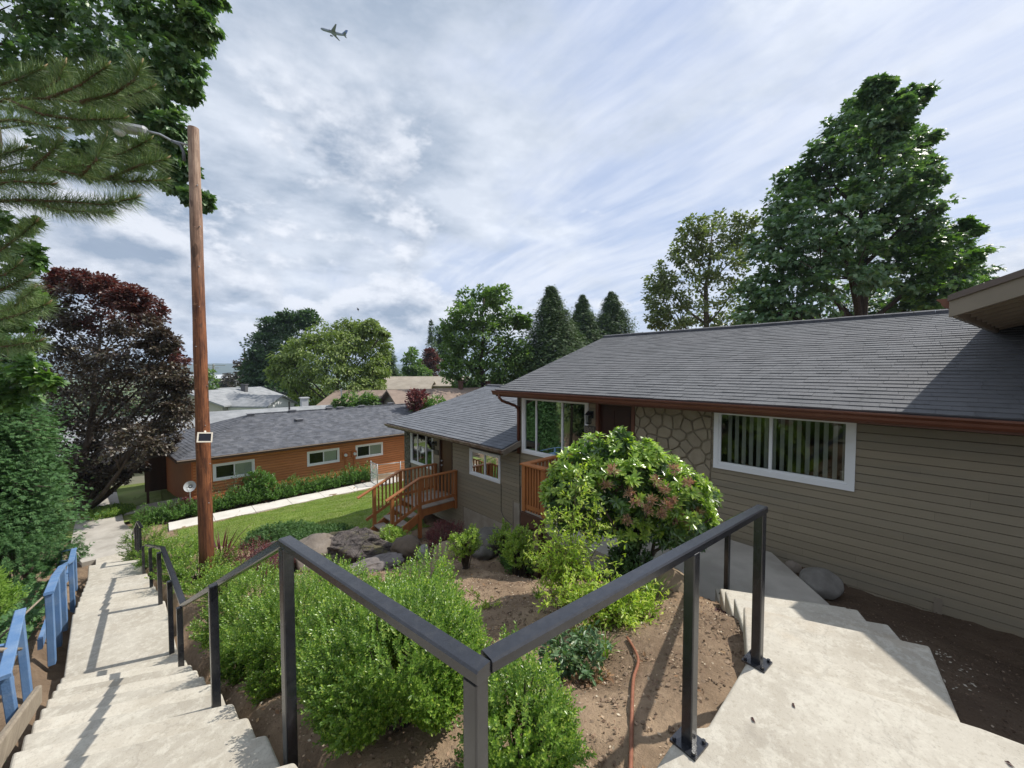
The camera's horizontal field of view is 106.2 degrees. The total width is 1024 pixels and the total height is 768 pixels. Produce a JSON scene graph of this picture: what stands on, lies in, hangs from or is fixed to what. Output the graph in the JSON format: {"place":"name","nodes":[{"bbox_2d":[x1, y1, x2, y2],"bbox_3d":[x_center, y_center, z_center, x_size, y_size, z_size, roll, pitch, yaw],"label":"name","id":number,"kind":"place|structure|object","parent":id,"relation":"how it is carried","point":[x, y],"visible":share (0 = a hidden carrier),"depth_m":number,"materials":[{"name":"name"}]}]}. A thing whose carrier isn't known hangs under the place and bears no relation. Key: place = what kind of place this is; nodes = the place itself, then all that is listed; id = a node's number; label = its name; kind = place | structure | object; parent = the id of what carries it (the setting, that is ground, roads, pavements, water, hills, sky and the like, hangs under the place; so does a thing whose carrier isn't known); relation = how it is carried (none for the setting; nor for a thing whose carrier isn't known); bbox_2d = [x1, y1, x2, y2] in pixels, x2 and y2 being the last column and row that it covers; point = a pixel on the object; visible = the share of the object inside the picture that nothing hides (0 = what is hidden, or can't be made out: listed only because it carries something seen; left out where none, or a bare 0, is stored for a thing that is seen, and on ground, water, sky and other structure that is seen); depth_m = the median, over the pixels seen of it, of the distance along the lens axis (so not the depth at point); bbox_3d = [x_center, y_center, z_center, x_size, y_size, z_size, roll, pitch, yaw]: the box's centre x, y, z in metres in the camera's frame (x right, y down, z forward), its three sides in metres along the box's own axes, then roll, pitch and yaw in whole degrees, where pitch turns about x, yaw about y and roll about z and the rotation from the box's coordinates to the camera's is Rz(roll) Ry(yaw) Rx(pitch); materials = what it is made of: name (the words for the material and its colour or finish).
{"place":"outdoors","nodes":[
{"label":"outdoors","id":0,"kind":"place"},
{"bbox_2d":[54,488,161,541],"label":"side lawn","id":1,"kind":"structure","parent":0,"point":[126,497],"depth_m":20.26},
{"bbox_2d":[3,359,511,375],"bbox_3d":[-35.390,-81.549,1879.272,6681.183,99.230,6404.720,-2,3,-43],"label":"hills","id":2,"kind":"structure","parent":0,"point":[227,368],"depth_m":2218.18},
{"bbox_2d":[173,481,429,549],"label":"lawn","id":3,"kind":"structure","parent":0,"point":[406,519],"depth_m":15.53,"materials":[{"name":"plant"}]},
{"bbox_2d":[239,519,314,549],"bbox_3d":[-7.008,4.479,11.526,1.786,0.758,2.089,0,2,2],"label":"juniper","id":4,"kind":"object","parent":3,"relation":"on","point":[279,529],"visible":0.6,"depth_m":11.32,"materials":[{"name":"green plant"}]},
{"bbox_2d":[284,522,358,539],"bbox_3d":[-5.719,4.475,11.171,2.532,0.723,1.698,-2,3,-43],"label":"juniper","id":5,"kind":"object","parent":3,"relation":"on","point":[317,528],"visible":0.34,"depth_m":11.33,"materials":[{"name":"green plant"}]},
{"bbox_2d":[0,375,1023,767],"bbox_3d":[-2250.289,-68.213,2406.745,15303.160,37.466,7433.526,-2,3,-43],"label":"ground","id":6,"kind":"structure","parent":0,"point":[652,643],"depth_m":3.08,"materials":[{"name":"soil"}]},
{"bbox_2d":[0,565,30,618],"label":"golden shrub","id":7,"kind":"object","parent":6,"relation":"on","point":[7,596],"visible":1,"depth_m":5.68,"materials":[{"name":"green plant"}]},
{"bbox_2d":[0,608,32,723],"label":"blue fence","id":8,"kind":"object","parent":6,"relation":"on","point":[16,636],"visible":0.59,"depth_m":3.64,"materials":[{"name":"paint"}]},
{"bbox_2d":[0,685,41,767],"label":"edging plank","id":9,"kind":"object","parent":6,"relation":"on","point":[13,729],"visible":1,"depth_m":2.78,"materials":[{"name":"wood"}]},
{"bbox_2d":[0,580,48,644],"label":"ivy","id":10,"kind":"object","parent":6,"relation":"on","point":[36,611],"visible":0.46,"depth_m":6.94,"materials":[{"name":"green plant"}]},
{"bbox_2d":[0,208,70,414],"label":"maple tree","id":11,"kind":"object","parent":6,"relation":"on","point":[23,384],"visible":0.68,"depth_m":7.50,"materials":[{"name":"green plant"}]},
{"bbox_2d":[0,403,70,579],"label":"cypress tree","id":12,"kind":"object","parent":6,"relation":"on","point":[59,465],"visible":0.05,"depth_m":10.74,"materials":[{"name":"green plant"}]},
{"bbox_2d":[0,525,94,593],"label":"dark shrub","id":13,"kind":"object","parent":6,"relation":"on","point":[43,564],"visible":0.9,"depth_m":9.16,"materials":[{"name":"green plant"}]},
{"bbox_2d":[0,321,104,580],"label":"cypress tree","id":14,"kind":"object","parent":6,"relation":"on","point":[17,503],"visible":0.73,"depth_m":9.71,"materials":[{"name":"green plant"}]},
{"bbox_2d":[37,547,77,666],"bbox_3d":[-8.635,3.967,7.424,7.973,3.035,0.369,2,3,41],"label":"blue railing","id":15,"kind":"object","parent":6,"relation":"on","point":[54,626],"visible":0.88,"depth_m":5.33,"materials":[{"name":"paint"}]},
{"bbox_2d":[0,45,178,360],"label":"pine tree","id":16,"kind":"object","parent":6,"relation":"on","point":[88,99],"visible":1,"depth_m":3.45,"materials":[{"name":"green plant"}]},
{"bbox_2d":[71,492,134,566],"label":"walk","id":17,"kind":"structure","parent":6,"relation":"on","point":[105,534],"depth_m":15.34,"materials":[{"name":"concrete"}]},
{"bbox_2d":[20,266,194,514],"bbox_3d":[-18.544,0.366,17.584,8.320,11.822,5.286,1,2,24],"label":"plum tree","id":18,"kind":"object","parent":6,"relation":"on","point":[173,379],"visible":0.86,"depth_m":17.27,"materials":[{"name":"purple plant"}]},
{"bbox_2d":[78,502,136,520],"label":"hedge shrub","id":19,"kind":"object","parent":6,"relation":"on","point":[116,509],"visible":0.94,"depth_m":17.43,"materials":[{"name":"green plant"}]},
{"bbox_2d":[0,0,232,214],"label":"maple tree","id":20,"kind":"object","parent":6,"relation":"on","point":[179,34],"visible":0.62,"depth_m":8.17,"materials":[{"name":"green plant"}]},
{"bbox_2d":[117,519,169,569],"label":"hedge shrub","id":21,"kind":"object","parent":6,"relation":"on","point":[144,541],"visible":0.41,"depth_m":12.46,"materials":[{"name":"green plant"}]},
{"bbox_2d":[128,502,159,526],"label":"hedge shrub","id":22,"kind":"object","parent":6,"relation":"on","point":[143,516],"visible":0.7,"depth_m":16.22,"materials":[{"name":"green plant"}]},
{"bbox_2d":[9,551,279,767],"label":"concrete stairs","id":23,"kind":"structure","parent":6,"relation":"on","point":[128,693],"depth_m":2.95,"materials":[{"name":"concrete"}]},
{"bbox_2d":[131,521,142,557],"bbox_3d":[-11.216,4.814,11.472,5.422,2.650,0.084,2,3,43],"label":"handrail","id":24,"kind":"object","parent":23,"relation":"on","point":[137,534],"visible":0.6,"depth_m":10.53,"materials":[{"name":"black metal"}]},
{"bbox_2d":[141,535,491,767],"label":"stair handrail","id":25,"kind":"object","parent":23,"relation":"on","point":[472,667],"visible":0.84,"depth_m":1.70,"materials":[{"name":"black metal"}]},
{"bbox_2d":[108,121,214,582],"bbox_3d":[-6.193,-0.291,6.840,1.360,8.519,0.319,0,2,-12],"label":"utility pole","id":26,"kind":"object","parent":6,"relation":"on","point":[204,479],"visible":0.89,"depth_m":6.91,"materials":[{"name":"brown wood"}]},
{"bbox_2d":[131,528,197,571],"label":"hedge shrub","id":27,"kind":"object","parent":6,"relation":"on","point":[194,544],"visible":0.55,"depth_m":9.44,"materials":[{"name":"green plant"}]},
{"bbox_2d":[157,498,188,521],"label":"hedge shrub","id":28,"kind":"object","parent":6,"relation":"on","point":[174,515],"visible":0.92,"depth_m":16.74,"materials":[{"name":"green plant"}]},
{"bbox_2d":[0,397,382,486],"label":"grey roof house","id":29,"kind":"structure","parent":6,"relation":"on","point":[215,416],"depth_m":30.14,"materials":[{"name":"beige"}]},
{"bbox_2d":[144,544,249,594],"bbox_3d":[-5.753,3.362,7.073,1.665,0.690,1.279,1,2,25],"label":"hedge shrub","id":30,"kind":"object","parent":6,"relation":"on","point":[184,574],"visible":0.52,"depth_m":6.90,"materials":[{"name":"green plant"}]},
{"bbox_2d":[146,384,286,411],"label":"gabled house","id":31,"kind":"structure","parent":6,"relation":"on","point":[219,400],"depth_m":44.57,"materials":[{"name":"beige"}]},
{"bbox_2d":[225,394,297,410],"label":"porch gable","id":32,"kind":"structure","parent":31,"relation":"attached to","point":[242,402],"depth_m":42.86,"materials":[{"name":"white plastic"}]},
{"bbox_2d":[185,559,257,606],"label":"boxwood","id":33,"kind":"object","parent":6,"relation":"on","point":[213,575],"visible":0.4,"depth_m":5.72,"materials":[{"name":"green plant"}]},
{"bbox_2d":[222,485,248,507],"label":"hedge shrub","id":34,"kind":"object","parent":6,"relation":"on","point":[236,503],"visible":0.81,"depth_m":18.31,"materials":[{"name":"green plant"}]},
{"bbox_2d":[205,594,279,685],"bbox_3d":[-2.739,2.661,3.991,0.706,0.812,0.724,-2,3,-43],"label":"boxwood","id":35,"kind":"object","parent":6,"relation":"on","point":[229,672],"visible":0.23,"depth_m":3.80,"materials":[{"name":"green plant"}]},
{"bbox_2d":[185,557,303,653],"bbox_3d":[-3.280,2.761,4.804,1.235,0.976,1.107,-2,3,-43],"label":"hedge shrub","id":36,"kind":"object","parent":6,"relation":"on","point":[228,601],"visible":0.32,"depth_m":4.63,"materials":[{"name":"green plant"}]},
{"bbox_2d":[214,535,278,575],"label":"heather","id":37,"kind":"object","parent":6,"relation":"on","point":[244,553],"visible":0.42,"depth_m":7.51,"materials":[{"name":"green plant"}]},
{"bbox_2d":[239,466,280,492],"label":"hydrangea","id":38,"kind":"object","parent":6,"relation":"on","point":[263,477],"visible":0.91,"depth_m":19.18,"materials":[{"name":"green plant"}]},
{"bbox_2d":[31,375,508,418],"bbox_3d":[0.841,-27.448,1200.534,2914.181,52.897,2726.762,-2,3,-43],"label":"woods","id":39,"kind":"object","parent":6,"relation":"on","point":[117,404],"visible":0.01,"depth_m":137.71,"materials":[{"name":"green plant"}]},
{"bbox_2d":[235,307,322,406],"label":"broadleaf tree","id":40,"kind":"object","parent":6,"relation":"on","point":[255,362],"visible":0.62,"depth_m":68.62,"materials":[{"name":"green plant"}]},
{"bbox_2d":[144,402,414,503],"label":"orange house","id":41,"kind":"structure","parent":6,"relation":"on","point":[282,445],"depth_m":21.84,"materials":[{"name":"wood"}]},
{"bbox_2d":[213,459,254,481],"bbox_3d":[-13.959,4.305,19.329,1.720,0.840,0.129,-2,3,-43],"label":"window","id":42,"kind":"structure","parent":41,"relation":"in","point":[221,471],"depth_m":19.24,"materials":[{"name":"white plastic"}]},
{"bbox_2d":[307,448,339,466],"bbox_3d":[-10.889,4.201,22.201,1.750,0.840,0.129,-2,3,-43],"label":"window","id":43,"kind":"structure","parent":41,"relation":"in","point":[319,457],"depth_m":22.15,"materials":[{"name":"white plastic"}]},
{"bbox_2d":[355,442,382,458],"bbox_3d":[-8.925,4.134,24.038,1.730,0.840,0.130,-2,3,-43],"label":"window","id":44,"kind":"structure","parent":41,"relation":"in","point":[372,449],"depth_m":24.00,"materials":[{"name":"white plastic"}]},
{"bbox_2d":[168,477,402,531],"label":"pale walk","id":45,"kind":"structure","parent":6,"relation":"on","point":[223,515],"depth_m":18.70,"materials":[{"name":"concrete"}]},
{"bbox_2d":[224,565,351,708],"bbox_3d":[-1.986,2.186,3.595,1.110,1.153,1.102,-2,3,-43],"label":"boxwood","id":46,"kind":"object","parent":6,"relation":"on","point":[258,650],"visible":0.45,"depth_m":3.30,"materials":[{"name":"green plant"}]},
{"bbox_2d":[294,533,333,573],"bbox_3d":[-4.807,3.911,9.137,0.971,0.574,1.594,0,2,-7],"label":"rock","id":47,"kind":"object","parent":6,"relation":"on","point":[319,543],"visible":0.38,"depth_m":9.01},
{"bbox_2d":[262,317,394,406],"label":"willow tree","id":48,"kind":"object","parent":6,"relation":"on","point":[370,371],"visible":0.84,"depth_m":46.64,"materials":[{"name":"green plant"}]},
{"bbox_2d":[295,553,368,610],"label":"boxwood","id":49,"kind":"object","parent":6,"relation":"on","point":[343,567],"visible":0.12,"depth_m":4.70,"materials":[{"name":"green plant"}]},
{"bbox_2d":[276,563,409,707],"bbox_3d":[-1.128,1.859,2.855,0.893,0.839,1.016,0,2,-3],"label":"boxwood","id":50,"kind":"object","parent":6,"relation":"on","point":[323,614],"visible":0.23,"depth_m":2.79,"materials":[{"name":"green plant"}]},
{"bbox_2d":[317,390,385,404],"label":"brown house","id":51,"kind":"structure","parent":6,"relation":"on","point":[335,394],"depth_m":42.66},
{"bbox_2d":[330,390,381,407],"bbox_3d":[-14.559,3.348,35.943,4.794,5.580,2.863,-1,2,-16],"label":"laurel","id":52,"kind":"object","parent":6,"relation":"on","point":[367,399],"visible":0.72,"depth_m":35.72,"materials":[{"name":"green plant"}]},
{"bbox_2d":[327,526,393,565],"bbox_3d":[-3.886,3.996,9.574,2.585,0.777,1.657,1,2,19],"label":"boulder","id":53,"kind":"object","parent":6,"relation":"on","point":[354,543],"visible":0.55,"depth_m":9.10,"materials":[{"name":"stone"}]},
{"bbox_2d":[347,552,404,575],"bbox_3d":[-2.934,3.820,8.172,1.327,0.324,0.805,-2,3,-43],"label":"rock","id":54,"kind":"object","parent":6,"relation":"on","point":[377,562],"visible":0.53,"depth_m":8.06,"materials":[{"name":"stone"}]},
{"bbox_2d":[296,570,492,766],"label":"boxwood","id":55,"kind":"object","parent":6,"relation":"on","point":[342,670],"visible":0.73,"depth_m":1.93,"materials":[{"name":"green plant"}]},
{"bbox_2d":[379,524,411,542],"bbox_3d":[-2.988,3.980,9.770,0.887,0.852,0.863,1,2,25],"label":"pieris","id":56,"kind":"object","parent":6,"relation":"on","point":[396,531],"visible":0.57,"depth_m":9.73,"materials":[{"name":"green plant"}]},
{"bbox_2d":[390,535,421,561],"bbox_3d":[-2.432,3.806,8.936,0.813,0.537,0.650,1,2,14],"label":"rock","id":57,"kind":"object","parent":6,"relation":"on","point":[405,546],"visible":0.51,"depth_m":8.74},
{"bbox_2d":[356,463,457,538],"bbox_3d":[-3.139,3.680,11.755,2.704,1.885,1.330,-2,3,-43],"label":"porch","id":58,"kind":"object","parent":6,"relation":"on","point":[435,500],"visible":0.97,"depth_m":11.64,"materials":[{"name":"brown wood"}]},
{"bbox_2d":[382,381,435,389],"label":"tan garage","id":59,"kind":"structure","parent":6,"relation":"on","point":[394,385],"depth_m":60.48,"materials":[{"name":"white plastic"}]},
{"bbox_2d":[355,537,466,677],"bbox_3d":[-0.866,1.759,2.901,1.095,0.967,0.992,-2,3,-43],"label":"boxwood","id":60,"kind":"object","parent":6,"relation":"on","point":[394,663],"visible":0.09,"depth_m":3.10,"materials":[{"name":"green plant"}]},
{"bbox_2d":[399,346,433,375],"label":"hornbeam tree","id":61,"kind":"object","parent":6,"relation":"on","point":[413,369],"visible":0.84,"depth_m":81.12,"materials":[{"name":"green plant"}]},
{"bbox_2d":[375,376,468,389],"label":"tan house","id":62,"kind":"structure","parent":6,"relation":"on","point":[438,380],"depth_m":64.41,"materials":[{"name":"white plastic"}]},
{"bbox_2d":[404,387,445,411],"bbox_3d":[-6.023,2.910,29.062,4.264,5.441,2.916,1,2,17],"label":"photinia","id":63,"kind":"object","parent":6,"relation":"on","point":[418,399],"visible":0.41,"depth_m":28.70,"materials":[{"name":"red plant"}]},
{"bbox_2d":[419,347,443,375],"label":"plum tree","id":64,"kind":"object","parent":6,"relation":"on","point":[430,359],"visible":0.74,"depth_m":91.05,"materials":[{"name":"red plant"}]},
{"bbox_2d":[378,381,490,408],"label":"brown gable house","id":65,"kind":"structure","parent":6,"relation":"on","point":[398,396],"depth_m":38.10,"materials":[{"name":"brown wood"}]},
{"bbox_2d":[424,519,463,547],"bbox_3d":[-1.595,3.688,9.278,1.037,0.859,0.997,-1,2,-17],"label":"barberry","id":66,"kind":"object","parent":6,"relation":"on","point":[445,531],"visible":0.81,"depth_m":9.21,"materials":[{"name":"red plant"}]},
{"bbox_2d":[384,384,520,533],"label":"house","id":67,"kind":"structure","parent":6,"relation":"on","point":[471,437],"depth_m":11.96,"materials":[{"name":"beige"}]},
{"bbox_2d":[410,433,433,469],"bbox_3d":[-3.233,2.334,13.777,0.066,1.220,1.560,-2,3,-43],"label":"window","id":68,"kind":"structure","parent":67,"relation":"in","point":[421,453],"depth_m":13.83,"materials":[{"name":"white plastic"}]},
{"bbox_2d":[441,440,450,493],"bbox_3d":[-2.147,2.654,12.680,0.110,1.940,0.640,-2,3,-43],"label":"door","id":69,"kind":"structure","parent":67,"relation":"in","point":[446,446],"depth_m":12.71,"materials":[{"name":"brown wood"}]},
{"bbox_2d":[469,448,500,483],"bbox_3d":[-0.794,2.353,11.169,0.066,0.790,1.400,-2,3,-43],"label":"window","id":70,"kind":"structure","parent":67,"relation":"in","point":[482,464],"depth_m":11.14,"materials":[{"name":"white plastic"}]},
{"bbox_2d":[447,523,482,568],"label":"light shrub","id":71,"kind":"object","parent":6,"relation":"on","point":[462,541],"visible":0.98,"depth_m":7.09,"materials":[{"name":"green plant"}]},
{"bbox_2d":[190,549,740,767],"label":"bark chips","id":72,"kind":"object","parent":6,"relation":"on","point":[458,760],"visible":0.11,"depth_m":2.77,"materials":[{"name":"wood"}]},
{"bbox_2d":[201,557,740,767],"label":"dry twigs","id":73,"kind":"object","parent":6,"relation":"on","point":[596,676],"depth_m":2.63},
{"bbox_2d":[435,283,534,387],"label":"ash tree","id":74,"kind":"object","parent":6,"relation":"on","point":[477,364],"visible":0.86,"depth_m":42.19,"materials":[{"name":"green plant"}]},
{"bbox_2d":[471,526,501,558],"bbox_3d":[-0.491,3.559,8.750,1.010,0.482,0.930,-2,3,-43],"label":"rock","id":75,"kind":"object","parent":6,"relation":"on","point":[485,532],"visible":0.27,"depth_m":8.46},
{"bbox_2d":[253,557,743,767],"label":"soil clods","id":76,"kind":"object","parent":6,"relation":"on","point":[601,759],"visible":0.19,"depth_m":2.64,"materials":[{"name":"soil"}]},
{"bbox_2d":[486,519,512,565],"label":"light shrub","id":77,"kind":"object","parent":6,"relation":"on","point":[501,537],"visible":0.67,"depth_m":7.97,"materials":[{"name":"green plant"}]},
{"bbox_2d":[501,523,540,577],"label":"light shrub","id":78,"kind":"object","parent":6,"relation":"on","point":[517,543],"visible":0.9,"depth_m":6.71,"materials":[{"name":"green plant"}]},
{"bbox_2d":[450,621,596,767],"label":"boxwood","id":79,"kind":"object","parent":6,"relation":"on","point":[546,724],"visible":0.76,"depth_m":1.63,"materials":[{"name":"green plant"}]},
{"bbox_2d":[488,284,589,383],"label":"cedar tree","id":80,"kind":"object","parent":6,"relation":"on","point":[557,327],"visible":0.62,"depth_m":44.08,"materials":[{"name":"green plant"}]},
{"bbox_2d":[523,461,626,609],"bbox_3d":[0.632,1.635,4.083,0.960,1.656,0.872,-1,2,-22],"label":"nandina","id":81,"kind":"object","parent":6,"relation":"on","point":[561,563],"visible":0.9,"depth_m":4.01,"materials":[{"name":"green plant"}]},
{"bbox_2d":[537,620,613,685],"bbox_3d":[0.450,1.961,2.751,0.697,0.574,0.494,-2,3,-43],"label":"rose bush","id":82,"kind":"object","parent":6,"relation":"on","point":[571,658],"visible":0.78,"depth_m":2.71,"materials":[{"name":"green plant"}]},
{"bbox_2d":[566,295,607,350],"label":"fir tree","id":83,"kind":"object","parent":6,"relation":"on","point":[584,317],"visible":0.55,"depth_m":60.29,"materials":[{"name":"green plant"}]},
{"bbox_2d":[533,554,669,634],"bbox_3d":[0.830,2.026,3.551,1.270,0.751,0.701,0,2,10],"label":"nandina","id":84,"kind":"object","parent":6,"relation":"on","point":[625,613],"visible":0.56,"depth_m":3.54,"materials":[{"name":"green plant"}]},
{"bbox_2d":[590,290,639,342],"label":"fir tree","id":85,"kind":"object","parent":6,"relation":"on","point":[613,313],"visible":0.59,"depth_m":62.30,"materials":[{"name":"green plant"}]},
{"bbox_2d":[600,545,654,580],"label":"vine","id":86,"kind":"object","parent":6,"relation":"on","point":[627,565],"visible":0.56,"depth_m":4.59,"materials":[{"name":"green plant"}]},
{"bbox_2d":[538,425,722,588],"bbox_3d":[1.533,1.610,4.826,2.427,2.144,1.355,0,2,6],"label":"rhododendron","id":87,"kind":"object","parent":6,"relation":"on","point":[681,512],"visible":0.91,"depth_m":4.54,"materials":[{"name":"green plant"}]},
{"bbox_2d":[626,636,639,767],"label":"drip hose","id":88,"kind":"object","parent":6,"relation":"on","point":[631,742],"visible":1,"depth_m":2.12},
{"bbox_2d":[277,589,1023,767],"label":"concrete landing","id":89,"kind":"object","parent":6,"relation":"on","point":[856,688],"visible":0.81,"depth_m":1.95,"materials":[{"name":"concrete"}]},
{"bbox_2d":[481,504,772,761],"bbox_3d":[1.431,1.597,2.631,0.609,1.822,4.288,2,3,37],"label":"landing handrail","id":90,"kind":"object","parent":89,"relation":"on","point":[686,739],"visible":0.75,"depth_m":1.71,"materials":[{"name":"black metal"}]},
{"bbox_2d":[654,567,683,592],"bbox_3d":[1.835,2.237,4.383,0.478,0.289,0.485,-2,3,-43],"label":"rock","id":91,"kind":"object","parent":6,"relation":"on","point":[677,578],"visible":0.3,"depth_m":4.28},
{"bbox_2d":[547,504,828,604],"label":"house walk","id":92,"kind":"structure","parent":6,"relation":"on","point":[782,580],"depth_m":5.31,"materials":[{"name":"concrete"}]},
{"bbox_2d":[640,207,766,330],"bbox_3d":[19.576,-7.148,39.589,12.610,22.737,7.388,0,2,11],"label":"cottonwood tree","id":93,"kind":"object","parent":6,"relation":"on","point":[661,285],"visible":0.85,"depth_m":38.97,"materials":[{"name":"green plant"}]},
{"bbox_2d":[491,309,1023,637],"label":"house","id":94,"kind":"structure","parent":6,"relation":"on","point":[910,425],"depth_m":5.61,"materials":[{"name":"beige"}]},
{"bbox_2d":[520,453,572,578],"bbox_3d":[0.989,2.691,8.061,1.660,2.240,0.670,-2,3,-43],"label":"porch","id":95,"kind":"object","parent":94,"relation":"attached to","point":[534,474],"visible":0.44,"depth_m":7.56,"materials":[{"name":"brown wood"}]},
{"bbox_2d":[522,398,588,459],"bbox_3d":[0.980,1.067,9.227,0.066,1.480,2.070,-2,3,-43],"label":"window","id":96,"kind":"structure","parent":94,"relation":"in","point":[548,426],"depth_m":9.28,"materials":[{"name":"glass"}]},
{"bbox_2d":[600,404,630,496],"bbox_3d":[2.187,1.460,8.062,0.048,2.060,0.780,-2,3,-43],"label":"door","id":97,"kind":"structure","parent":94,"relation":"in","point":[611,416],"depth_m":8.07,"materials":[{"name":"brown wood"}]},
{"bbox_2d":[713,413,856,491],"bbox_3d":[4.096,0.934,5.932,0.125,1.025,1.810,-2,3,-43],"label":"window","id":98,"kind":"structure","parent":94,"relation":"in","point":[847,483],"depth_m":5.85,"materials":[{"name":"white plastic"}]},
{"bbox_2d":[799,567,843,599],"bbox_3d":[4.110,2.599,5.103,0.540,0.296,0.456,-2,3,-43],"label":"rock","id":99,"kind":"object","parent":6,"relation":"on","point":[824,583],"visible":0.86,"depth_m":4.99,"materials":[{"name":"stone"}]},
{"bbox_2d":[673,567,1023,740],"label":"leaf litter","id":100,"kind":"object","parent":6,"relation":"on","point":[1003,679],"visible":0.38,"depth_m":3.44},
{"bbox_2d":[724,72,1006,325],"bbox_3d":[24.082,-9.773,26.558,17.082,24.821,10.954,-1,2,-30],"label":"maple tree","id":101,"kind":"object","parent":6,"relation":"on","point":[886,132],"visible":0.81,"depth_m":24.18,"materials":[{"name":"green plant"}]},
{"bbox_2d":[900,214,1000,310],"bbox_3d":[26.903,-4.380,23.948,5.531,12.225,3.587,-1,2,-19],"label":"maple tree","id":102,"kind":"object","parent":6,"relation":"on","point":[977,229],"visible":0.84,"depth_m":23.48,"materials":[{"name":"green plant"}]},
{"bbox_2d":[936,269,1023,332],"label":"house","id":103,"kind":"structure","parent":6,"relation":"on","point":[996,305],"depth_m":4.09,"materials":[{"name":"brown"}]},
{"bbox_2d":[0,0,1023,363],"label":"sky","id":104,"kind":"structure","parent":0,"point":[417,156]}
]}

